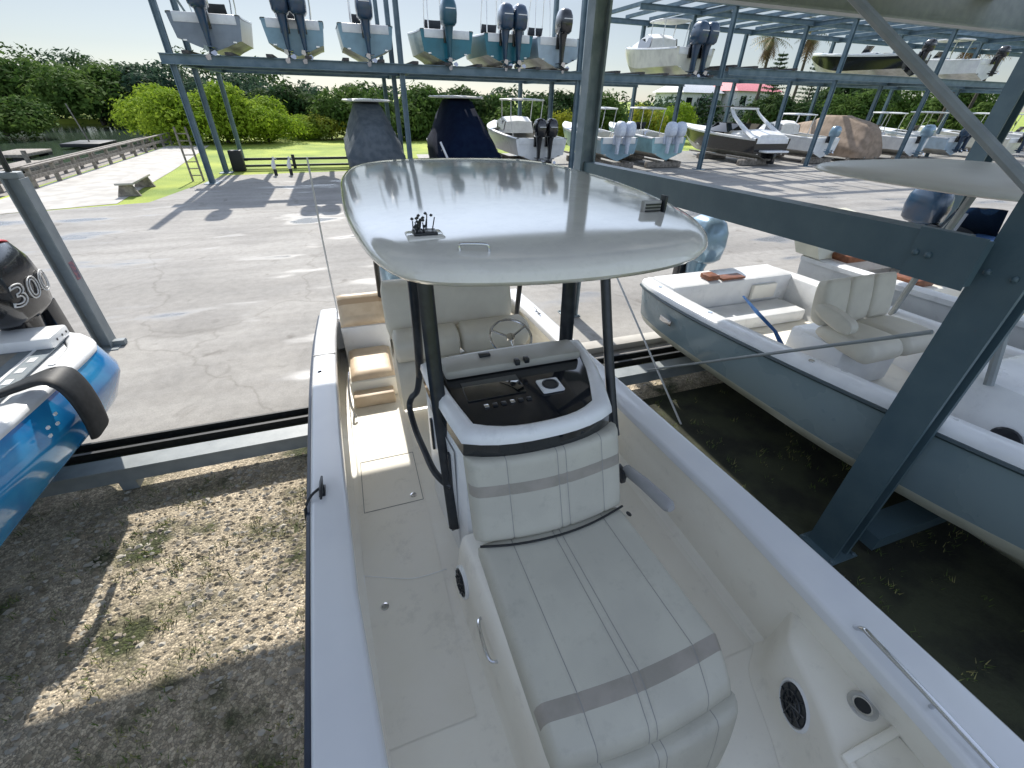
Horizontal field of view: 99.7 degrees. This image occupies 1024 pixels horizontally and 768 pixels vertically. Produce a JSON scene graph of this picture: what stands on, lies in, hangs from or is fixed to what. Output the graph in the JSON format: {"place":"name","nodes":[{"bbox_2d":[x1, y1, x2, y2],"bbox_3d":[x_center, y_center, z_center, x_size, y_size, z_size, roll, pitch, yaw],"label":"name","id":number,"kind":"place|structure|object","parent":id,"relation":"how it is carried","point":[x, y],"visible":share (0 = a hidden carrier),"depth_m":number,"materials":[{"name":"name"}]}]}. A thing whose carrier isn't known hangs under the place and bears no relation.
{"place":"outdoors","nodes":[
{"label":"outdoors","id":0,"kind":"place"},
{"bbox_2d":[0,124,203,179],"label":"water","id":1,"kind":"structure","parent":0,"point":[53,139],"depth_m":41.34,"materials":[{"name":"green liquid"}]},
{"bbox_2d":[0,94,60,139],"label":"mangrove bush","id":2,"kind":"object","parent":1,"relation":"on","point":[30,118],"visible":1,"depth_m":38.70,"materials":[{"name":"green plant"}]},
{"bbox_2d":[0,136,150,192],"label":"dock rail","id":3,"kind":"object","parent":1,"relation":"in","point":[44,169],"visible":0.43,"depth_m":23.26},
{"bbox_2d":[0,147,159,197],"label":"dock deck","id":4,"kind":"structure","parent":1,"relation":"on","point":[43,180],"depth_m":23.95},
{"bbox_2d":[0,146,207,213],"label":"walkway","id":5,"kind":"structure","parent":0,"point":[94,187],"depth_m":19.73,"materials":[{"name":"concrete"}]},
{"bbox_2d":[20,132,172,187],"bbox_3d":[-23.278,-13.573,25.892,0.210,1.410,20.200,-10,35,-17],"label":"dock rail","id":6,"kind":"object","parent":5,"relation":"on","point":[55,171],"visible":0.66,"depth_m":22.35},
{"bbox_2d":[0,370,723,767],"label":"gravel yard","id":7,"kind":"structure","parent":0,"point":[54,744],"depth_m":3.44,"materials":[{"name":"gravel"}]},
{"bbox_2d":[39,356,705,497],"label":"beam","id":8,"kind":"structure","parent":7,"relation":"on","point":[128,472],"depth_m":4.71,"materials":[{"name":"metal"}]},
{"bbox_2d":[794,208,1023,349],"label":"open boat","id":9,"kind":"object","parent":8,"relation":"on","point":[931,301],"visible":0.22,"depth_m":6.68,"materials":[{"name":"white plastic"}]},
{"bbox_2d":[901,188,1007,240],"bbox_3d":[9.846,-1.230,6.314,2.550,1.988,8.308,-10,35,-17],"label":"outboard motor","id":10,"kind":"object","parent":9,"relation":"attached to","point":[927,208],"visible":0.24,"depth_m":8.68,"materials":[{"name":"blue plastic"}]},
{"bbox_2d":[64,350,685,466],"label":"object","id":11,"kind":"structure","parent":7,"relation":"on","point":[265,429],"depth_m":5.38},
{"bbox_2d":[65,346,683,464],"bbox_3d":[-1.487,0.185,6.081,18.600,0.088,0.230,-10,35,-17],"label":"drain channel","id":12,"kind":"object","parent":11,"relation":"on","point":[105,453],"depth_m":5.38,"materials":[{"name":"black metal"}]},
{"bbox_2d":[0,362,1023,767],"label":"weeds","id":13,"kind":"object","parent":7,"relation":"on","point":[208,576],"visible":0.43,"depth_m":3.61,"materials":[{"name":"green"}]},
{"bbox_2d":[0,155,1023,443],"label":"pavement","id":14,"kind":"structure","parent":0,"point":[212,301],"depth_m":10.17,"materials":[{"name":"concrete"}]},
{"bbox_2d":[0,171,127,350],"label":"steel post","id":15,"kind":"object","parent":14,"relation":"on","point":[27,202],"visible":0.95,"depth_m":6.36,"materials":[{"name":"metal"}]},
{"bbox_2d":[148,0,220,184],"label":"rack column","id":16,"kind":"structure","parent":14,"relation":"on","point":[155,10],"depth_m":18.10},
{"bbox_2d":[157,52,724,85],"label":"rack beam","id":17,"kind":"structure","parent":16,"relation":"attached to","point":[228,61],"depth_m":20.00,"materials":[{"name":"metal"}]},
{"bbox_2d":[164,0,253,59],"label":"stored boat","id":18,"kind":"object","parent":17,"relation":"on","point":[214,29],"visible":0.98,"depth_m":17.78,"materials":[{"name":"white plastic"}]},
{"bbox_2d":[259,0,323,63],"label":"stored boat","id":19,"kind":"object","parent":17,"relation":"on","point":[290,31],"visible":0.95,"depth_m":18.45,"materials":[{"name":"plastic"}]},
{"bbox_2d":[335,0,391,66],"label":"stored boat","id":20,"kind":"object","parent":17,"relation":"on","point":[361,38],"visible":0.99,"depth_m":19.45,"materials":[{"name":"plastic"}]},
{"bbox_2d":[407,0,472,69],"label":"stored boat","id":21,"kind":"object","parent":17,"relation":"on","point":[431,42],"visible":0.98,"depth_m":20.57,"materials":[{"name":"teal plastic"}]},
{"bbox_2d":[551,68,568,70],"bbox_3d":[1.318,-18.319,25.402,0.260,0.108,8.750,-10,35,-17],"label":"bunk timber","id":22,"kind":"object","parent":17,"relation":"on","point":[564,69],"visible":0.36,"depth_m":22.03,"materials":[{"name":"wood"}]},
{"bbox_2d":[515,0,578,73],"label":"stored boat","id":23,"kind":"object","parent":22,"relation":"on","point":[559,51],"visible":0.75,"depth_m":22.18,"materials":[{"name":"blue plastic"}]},
{"bbox_2d":[625,17,719,79],"bbox_3d":[9.421,-20.869,27.182,2.650,3.115,8.605,-10,35,-17],"label":"stored boat","id":24,"kind":"object","parent":17,"relation":"on","point":[651,53],"visible":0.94,"depth_m":25.22,"materials":[{"name":"white plastic"}]},
{"bbox_2d":[383,0,403,151],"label":"rack column","id":25,"kind":"structure","parent":14,"relation":"on","point":[391,60],"depth_m":23.14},
{"bbox_2d":[392,0,412,158],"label":"rack column","id":26,"kind":"structure","parent":14,"relation":"on","point":[401,75],"depth_m":20.30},
{"bbox_2d":[498,152,556,164],"bbox_3d":[0.519,-14.301,27.675,2.600,0.430,6.900,-10,35,-17],"label":"boat cradle","id":27,"kind":"object","parent":14,"relation":"on","point":[509,157],"visible":0.09,"depth_m":28.69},
{"bbox_2d":[487,98,566,163],"bbox_3d":[0.339,-16.348,27.609,3.150,3.241,10.127,-10,35,-17],"label":"walkaround boat","id":28,"kind":"object","parent":27,"relation":"on","point":[539,139],"visible":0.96,"depth_m":25.07,"materials":[{"name":"white plastic"}]},
{"bbox_2d":[568,0,587,167],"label":"rack column","id":29,"kind":"structure","parent":14,"relation":"on","point":[584,8],"depth_m":22.85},
{"bbox_2d":[557,0,612,317],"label":"steel column","id":30,"kind":"structure","parent":14,"relation":"on","point":[599,14],"depth_m":6.52,"materials":[{"name":"metal"}]},
{"bbox_2d":[583,162,994,290],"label":"steel beam","id":31,"kind":"structure","parent":30,"relation":"attached to","point":[951,259],"depth_m":3.43,"materials":[{"name":"metal"}]},
{"bbox_2d":[564,151,633,167],"bbox_3d":[5.570,-15.185,29.202,2.600,0.430,6.900,-10,35,-17],"label":"boat cradle","id":32,"kind":"object","parent":14,"relation":"on","point":[623,163],"visible":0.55,"depth_m":27.21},
{"bbox_2d":[562,107,638,160],"bbox_3d":[5.366,-16.905,28.879,2.650,2.805,8.858,-10,35,-17],"label":"stored boat","id":33,"kind":"object","parent":32,"relation":"on","point":[619,142],"visible":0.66,"depth_m":26.32,"materials":[{"name":"white plastic"}]},
{"bbox_2d":[581,331,666,353],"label":"kerb block","id":34,"kind":"structure","parent":14,"relation":"on","point":[622,342],"depth_m":7.51,"materials":[{"name":"concrete"}]},
{"bbox_2d":[621,154,680,167],"bbox_3d":[8.968,-15.781,30.229,2.600,0.430,6.900,-10,35,-17],"label":"boat cradle","id":35,"kind":"object","parent":14,"relation":"on","point":[653,163],"visible":0.68,"depth_m":28.14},
{"bbox_2d":[609,107,686,159],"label":"stored boat","id":36,"kind":"object","parent":35,"relation":"on","point":[669,143],"visible":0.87,"depth_m":27.56,"materials":[{"name":"white plastic"}]},
{"bbox_2d":[694,6,739,169],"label":"rack column","id":37,"kind":"structure","parent":14,"relation":"on","point":[734,16],"depth_m":25.45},
{"bbox_2d":[689,149,770,164],"bbox_3d":[16.049,-17.021,32.369,2.600,0.430,6.900,-10,35,-17],"label":"boat cradle","id":38,"kind":"object","parent":14,"relation":"on","point":[745,161],"visible":0.91,"depth_m":30.81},
{"bbox_2d":[686,106,790,163],"bbox_3d":[16.376,-19.179,32.840,3.299,3.280,10.300,-10,35,-17],"label":"bowrider boat","id":39,"kind":"object","parent":38,"relation":"on","point":[738,137],"visible":0.91,"depth_m":30.68,"materials":[{"name":"white plastic"}]},
{"bbox_2d":[776,153,833,163],"bbox_3d":[21.713,-18.013,34.080,2.600,0.430,6.900,-10,35,-17],"label":"boat cradle","id":40,"kind":"object","parent":14,"relation":"on","point":[823,159],"visible":0.35,"depth_m":31.98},
{"bbox_2d":[759,113,841,157],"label":"stored boat","id":41,"kind":"object","parent":40,"relation":"on","point":[799,143],"visible":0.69,"depth_m":31.85,"materials":[{"name":"white plastic"}]},
{"bbox_2d":[802,19,859,166],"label":"rack column","id":42,"kind":"structure","parent":14,"relation":"on","point":[833,87],"depth_m":28.08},
{"bbox_2d":[845,157,876,159],"bbox_3d":[25.867,-18.740,35.336,2.600,0.430,6.900,-10,35,-17],"label":"boat cradle","id":43,"kind":"object","parent":14,"relation":"on","point":[847,158],"visible":0.16,"depth_m":32.95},
{"bbox_2d":[797,115,882,158],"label":"covered boat","id":44,"kind":"object","parent":43,"relation":"on","point":[860,138],"visible":0.5,"depth_m":32.62,"materials":[{"name":"beige fabric"}]},
{"bbox_2d":[881,153,920,158],"bbox_3d":[30.587,-19.567,36.762,2.600,0.430,6.900,-10,35,-17],"label":"boat cradle","id":45,"kind":"object","parent":14,"relation":"on","point":[893,156],"visible":0.2,"depth_m":34.58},
{"bbox_2d":[870,112,935,156],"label":"stored boat","id":46,"kind":"object","parent":45,"relation":"on","point":[892,142],"visible":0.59,"depth_m":33.99,"materials":[{"name":"white plastic"}]},
{"bbox_2d":[879,111,971,154],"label":"stored boat","id":47,"kind":"object","parent":14,"relation":"on","point":[936,143],"visible":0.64,"depth_m":35.50,"materials":[{"name":"white plastic"}]},
{"bbox_2d":[895,29,958,158],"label":"rack column","id":48,"kind":"structure","parent":14,"relation":"on","point":[928,91],"depth_m":30.75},
{"bbox_2d":[918,112,1023,153],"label":"stored boat","id":49,"kind":"object","parent":14,"relation":"on","point":[1012,145],"visible":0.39,"depth_m":36.44,"materials":[{"name":"white plastic"}]},
{"bbox_2d":[939,50,1023,223],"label":"steel column","id":50,"kind":"structure","parent":14,"relation":"on","point":[1008,106],"depth_m":9.43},
{"bbox_3d":[46.679,-23.303,36.029,0.600,8.200,0.600,-10,35,-17],"label":"rack column","id":51,"kind":"object","parent":14,"relation":"on","visible":0},
{"bbox_2d":[726,67,1005,87],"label":"rack beam","id":52,"kind":"structure","parent":51,"relation":"attached to","point":[824,75],"depth_m":27.67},
{"bbox_2d":[812,38,937,76],"bbox_3d":[26.618,-24.435,32.705,2.650,2.059,9.310,-10,35,-17],"label":"stored boat","id":53,"kind":"object","parent":52,"relation":"on","point":[866,61],"visible":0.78,"depth_m":31.42,"materials":[{"name":"black plastic"}]},
{"bbox_2d":[910,38,1011,80],"bbox_3d":[34.178,-26.027,34.809,2.650,2.705,9.310,-10,35,-17],"label":"stored boat","id":54,"kind":"object","parent":52,"relation":"on","point":[969,69],"visible":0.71,"depth_m":32.52,"materials":[{"name":"white plastic"}]},
{"bbox_3d":[45.544,-25.122,38.731,0.600,8.200,0.600,-10,35,-17],"label":"rack column","id":55,"kind":"object","parent":14,"relation":"on","visible":0},
{"bbox_2d":[639,2,1023,45],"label":"rack beam","id":56,"kind":"structure","parent":55,"relation":"attached to","point":[726,14],"depth_m":27.84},
{"bbox_2d":[704,70,1001,90],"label":"rack beam","id":57,"kind":"structure","parent":55,"relation":"attached to","point":[795,80],"depth_m":30.25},
{"bbox_2d":[0,95,1023,213],"bbox_3d":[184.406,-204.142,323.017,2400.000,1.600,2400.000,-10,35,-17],"label":"ground","id":58,"kind":"structure","parent":0,"point":[177,179],"depth_m":28.68,"materials":[{"name":"green plant"}]},
{"bbox_2d":[0,50,104,120],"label":"mangrove bush","id":59,"kind":"object","parent":58,"relation":"on","point":[11,74],"visible":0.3,"depth_m":52.54,"materials":[{"name":"green plant"}]},
{"bbox_2d":[15,59,134,124],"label":"mangrove bush","id":60,"kind":"object","parent":58,"relation":"on","point":[87,89],"visible":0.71,"depth_m":49.63,"materials":[{"name":"green plant"}]},
{"bbox_2d":[114,174,155,196],"bbox_3d":[-15.672,-8.290,17.963,0.760,0.500,2.600,-12,36,-19],"label":"bench","id":61,"kind":"object","parent":58,"relation":"on","point":[126,187],"visible":1,"depth_m":17.26,"materials":[{"name":"concrete"}]},
{"bbox_2d":[104,80,194,144],"bbox_3d":[-30.938,-23.805,37.973,8.482,4.821,7.605,27,41,33],"label":"lime bush","id":62,"kind":"object","parent":58,"relation":"on","point":[130,111],"visible":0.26,"depth_m":36.46,"materials":[{"name":"green plant"}]},
{"bbox_2d":[95,59,208,126],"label":"mangrove bush","id":63,"kind":"object","parent":58,"relation":"on","point":[133,75],"visible":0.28,"depth_m":54.45,"materials":[{"name":"green plant"}]},
{"bbox_2d":[131,85,231,145],"bbox_3d":[-25.974,-21.297,34.669,6.997,4.435,7.803,21,38,27],"label":"lime bush","id":64,"kind":"object","parent":58,"relation":"on","point":[148,114],"visible":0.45,"depth_m":32.69,"materials":[{"name":"green plant"}]},
{"bbox_2d":[170,0,233,173],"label":"rack column","id":65,"kind":"structure","parent":58,"relation":"on","point":[198,82],"depth_m":21.15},
{"bbox_2d":[184,65,684,86],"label":"rack beam","id":66,"kind":"structure","parent":65,"relation":"attached to","point":[374,73],"depth_m":22.72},
{"bbox_2d":[157,79,281,143],"bbox_3d":[-23.468,-21.721,34.928,8.482,5.062,7.605,16,36,21],"label":"lime bush","id":67,"kind":"object","parent":58,"relation":"on","point":[214,97],"visible":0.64,"depth_m":33.07,"materials":[{"name":"green plant"}]},
{"bbox_2d":[215,72,244,157],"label":"rack column","id":68,"kind":"structure","parent":58,"relation":"on","point":[228,109],"depth_m":25.50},
{"bbox_2d":[209,69,637,86],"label":"rack beam","id":69,"kind":"structure","parent":68,"relation":"attached to","point":[380,76],"depth_m":26.89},
{"bbox_2d":[183,73,284,111],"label":"dark tree","id":70,"kind":"object","parent":58,"relation":"on","point":[245,87],"visible":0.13,"depth_m":45.14,"materials":[{"name":"green plant"}]},
{"bbox_2d":[214,93,310,143],"bbox_3d":[-21.056,-21.727,35.812,6.693,4.030,7.464,12,35,15],"label":"lime bush","id":71,"kind":"object","parent":58,"relation":"on","point":[266,120],"visible":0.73,"depth_m":35.04,"materials":[{"name":"green plant"}]},
{"bbox_2d":[246,81,325,135],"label":"dark tree","id":72,"kind":"object","parent":58,"relation":"on","point":[297,102],"visible":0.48,"depth_m":41.36,"materials":[{"name":"green plant"}]},
{"bbox_2d":[304,112,346,140],"bbox_3d":[-16.907,-23.437,39.582,3.991,2.720,4.224,3,34,3],"label":"bush","id":73,"kind":"object","parent":58,"relation":"on","point":[331,127],"visible":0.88,"depth_m":38.73,"materials":[{"name":"green plant"}]},
{"bbox_2d":[303,80,366,136],"bbox_3d":[-15.160,-26.232,41.828,6.543,5.388,8.869,9,34,11],"label":"green tree","id":74,"kind":"object","parent":58,"relation":"on","point":[338,108],"visible":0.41,"depth_m":39.10,"materials":[{"name":"green plant"}]},
{"bbox_2d":[353,87,430,141],"bbox_3d":[-11.457,-25.347,41.101,7.971,4.939,7.811,-14,36,-22],"label":"green tree","id":75,"kind":"object","parent":58,"relation":"on","point":[417,125],"visible":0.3,"depth_m":39.92,"materials":[{"name":"green plant"}]},
{"bbox_2d":[390,80,443,137],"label":"green tree","id":76,"kind":"object","parent":58,"relation":"on","point":[427,105],"visible":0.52,"depth_m":41.23,"materials":[{"name":"green plant"}]},
{"bbox_2d":[0,42,901,128],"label":"mangrove wood","id":77,"kind":"object","parent":58,"relation":"on","point":[70,60],"visible":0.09,"depth_m":64.81,"materials":[{"name":"green plant"}]},
{"bbox_2d":[431,84,496,128],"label":"dark tree","id":78,"kind":"object","parent":58,"relation":"on","point":[478,104],"visible":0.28,"depth_m":43.64,"materials":[{"name":"green plant"}]},
{"bbox_2d":[476,93,547,132],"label":"green tree","id":79,"kind":"object","parent":58,"relation":"on","point":[535,114],"visible":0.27,"depth_m":43.72,"materials":[{"name":"green plant"}]},
{"bbox_2d":[522,88,579,130],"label":"dark tree","id":80,"kind":"object","parent":58,"relation":"on","point":[561,100],"visible":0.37,"depth_m":46.73,"materials":[{"name":"green plant"}]},
{"bbox_2d":[570,88,628,130],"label":"green tree","id":81,"kind":"object","parent":58,"relation":"on","point":[608,101],"visible":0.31,"depth_m":48.15,"materials":[{"name":"green plant"}]},
{"bbox_2d":[627,100,667,133],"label":"yellow bush","id":82,"kind":"object","parent":58,"relation":"on","point":[655,123],"visible":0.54,"depth_m":42.10,"materials":[{"name":"green plant"}]},
{"bbox_2d":[654,84,726,125],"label":"house","id":83,"kind":"structure","parent":58,"relation":"on","point":[691,94],"depth_m":74.13,"materials":[{"name":"paint"}]},
{"bbox_2d":[714,82,781,123],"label":"house","id":84,"kind":"structure","parent":58,"relation":"on","point":[744,89],"depth_m":73.84,"materials":[{"name":"paint"}]},
{"bbox_2d":[747,25,791,122],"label":"palm tree","id":85,"kind":"object","parent":58,"relation":"on","point":[768,47],"visible":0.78,"depth_m":50.05,"materials":[{"name":"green plant"}]},
{"bbox_2d":[741,92,824,123],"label":"green tree","id":86,"kind":"object","parent":58,"relation":"on","point":[769,111],"visible":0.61,"depth_m":51.45,"materials":[{"name":"green plant"}]},
{"bbox_2d":[809,87,901,110],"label":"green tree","id":87,"kind":"object","parent":58,"relation":"on","point":[839,90],"visible":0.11,"depth_m":63.28,"materials":[{"name":"green plant"}]},
{"bbox_2d":[813,89,898,127],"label":"green tree","id":88,"kind":"object","parent":58,"relation":"on","point":[858,105],"visible":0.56,"depth_m":56.23,"materials":[{"name":"green plant"}]},
{"bbox_2d":[881,90,934,129],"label":"green tree","id":89,"kind":"object","parent":58,"relation":"on","point":[906,102],"visible":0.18,"depth_m":70.41,"materials":[{"name":"green plant"}]},
{"bbox_2d":[898,97,994,130],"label":"green tree","id":90,"kind":"object","parent":58,"relation":"on","point":[952,123],"visible":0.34,"depth_m":50.83,"materials":[{"name":"green plant"}]},
{"bbox_2d":[0,0,1023,112],"label":"sky","id":91,"kind":"structure","parent":0,"point":[116,30],"materials":[{"name":"white"}]},
{"bbox_2d":[416,151,1023,164],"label":"rack yard","id":92,"kind":"structure","parent":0,"point":[686,156],"depth_m":33.59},
{"bbox_2d":[712,34,748,152],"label":"rack column","id":93,"kind":"structure","parent":92,"relation":"on","point":[733,87],"depth_m":34.72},
{"bbox_2d":[611,17,1021,56],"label":"rack beam","id":94,"kind":"structure","parent":93,"relation":"attached to","point":[626,21],"depth_m":33.88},
{"bbox_2d":[642,383,1023,740],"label":"soil","id":95,"kind":"structure","parent":0,"point":[961,624],"depth_m":4.11,"materials":[{"name":"soil"}]},
{"bbox_2d":[859,500,946,549],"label":"ground beam","id":96,"kind":"structure","parent":95,"relation":"on","point":[895,522],"depth_m":4.19,"materials":[{"name":"metal"}]},
{"bbox_2d":[799,193,1023,565],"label":"steel column","id":97,"kind":"structure","parent":95,"relation":"on","point":[982,318],"depth_m":3.15,"materials":[{"name":"metal"}]},
{"bbox_2d":[646,330,933,370],"bbox_3d":[2.407,-0.275,4.879,0.032,2.236,3.168,-10,35,-17],"label":"brace rod","id":98,"kind":"object","parent":97,"relation":"attached to","point":[911,334],"visible":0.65,"depth_m":3.85,"materials":[{"name":"metal"}]},
{"bbox_2d":[696,0,1023,35],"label":"deck","id":99,"kind":"structure","parent":97,"relation":"on","point":[1002,16],"depth_m":7.84,"materials":[{"name":"metal"}]},
{"bbox_2d":[847,0,1023,192],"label":"brace pipe","id":100,"kind":"object","parent":99,"relation":"attached to","point":[992,146],"visible":1,"depth_m":2.71,"materials":[{"name":"metal"}]},
{"bbox_3d":[4.937,2.128,3.123,2.000,0.390,0.240,-10,35,-17],"label":"hull block","id":101,"kind":"object","parent":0,"visible":0},
{"bbox_2d":[640,159,1023,567],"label":"slate boat","id":102,"kind":"object","parent":101,"relation":"on","point":[966,472],"visible":0.96,"depth_m":4.41,"materials":[{"name":"grey"}]},
{"bbox_3d":[-3.654,3.632,0.527,2.000,0.390,0.240,-10,35,-17],"label":"hull block","id":103,"kind":"object","parent":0,"visible":0},
{"bbox_2d":[0,239,119,546],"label":"blue boat","id":104,"kind":"object","parent":103,"relation":"on","point":[44,434],"visible":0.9,"depth_m":4.00,"materials":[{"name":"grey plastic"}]},
{"bbox_2d":[0,362,108,439],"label":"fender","id":105,"kind":"object","parent":104,"relation":"hanging from","point":[73,387],"visible":1,"depth_m":3.69,"materials":[{"name":"black rubber"}]},
{"bbox_3d":[0.783,2.855,1.868,2.000,0.390,0.240,-10,35,-17],"label":"hull block","id":106,"kind":"object","parent":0,"visible":0},
{"bbox_2d":[304,157,1023,767],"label":"console boat","id":107,"kind":"object","parent":106,"relation":"on","point":[536,537],"visible":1,"depth_m":2.42,"materials":[{"name":"white"}]},
{"bbox_3d":[-7.978,-12.813,25.108,2.600,0.430,6.900,-10,35,-17],"label":"boat cradle","id":108,"kind":"object","parent":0,"visible":0},
{"bbox_2d":[341,98,405,166],"bbox_3d":[-8.165,-14.517,24.750,3.055,3.102,8.216,-10,35,-17],"label":"covered boat","id":109,"kind":"object","parent":108,"relation":"on","point":[370,136],"visible":0.96,"depth_m":22.02,"materials":[{"name":"grey fabric"}]},
{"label":"boat cradle","id":110,"kind":"object","parent":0,"visible":0},
{"bbox_2d":[427,95,501,157],"bbox_3d":[-3.479,-15.433,26.177,3.582,3.456,9.291,-10,35,-17],"label":"covered boat","id":111,"kind":"object","parent":110,"relation":"on","point":[458,130],"visible":0.91,"depth_m":23.40,"materials":[{"name":"blue fabric"}]},
{"bbox_3d":[-1.552,-17.816,24.535,0.260,0.108,8.750,-10,35,-17],"label":"bunk timber","id":112,"kind":"object","parent":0,"visible":0},
{"bbox_2d":[466,0,532,71],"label":"stored boat","id":113,"kind":"object","parent":112,"relation":"on","point":[492,48],"visible":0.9,"depth_m":21.28,"materials":[{"name":"teal plastic"}]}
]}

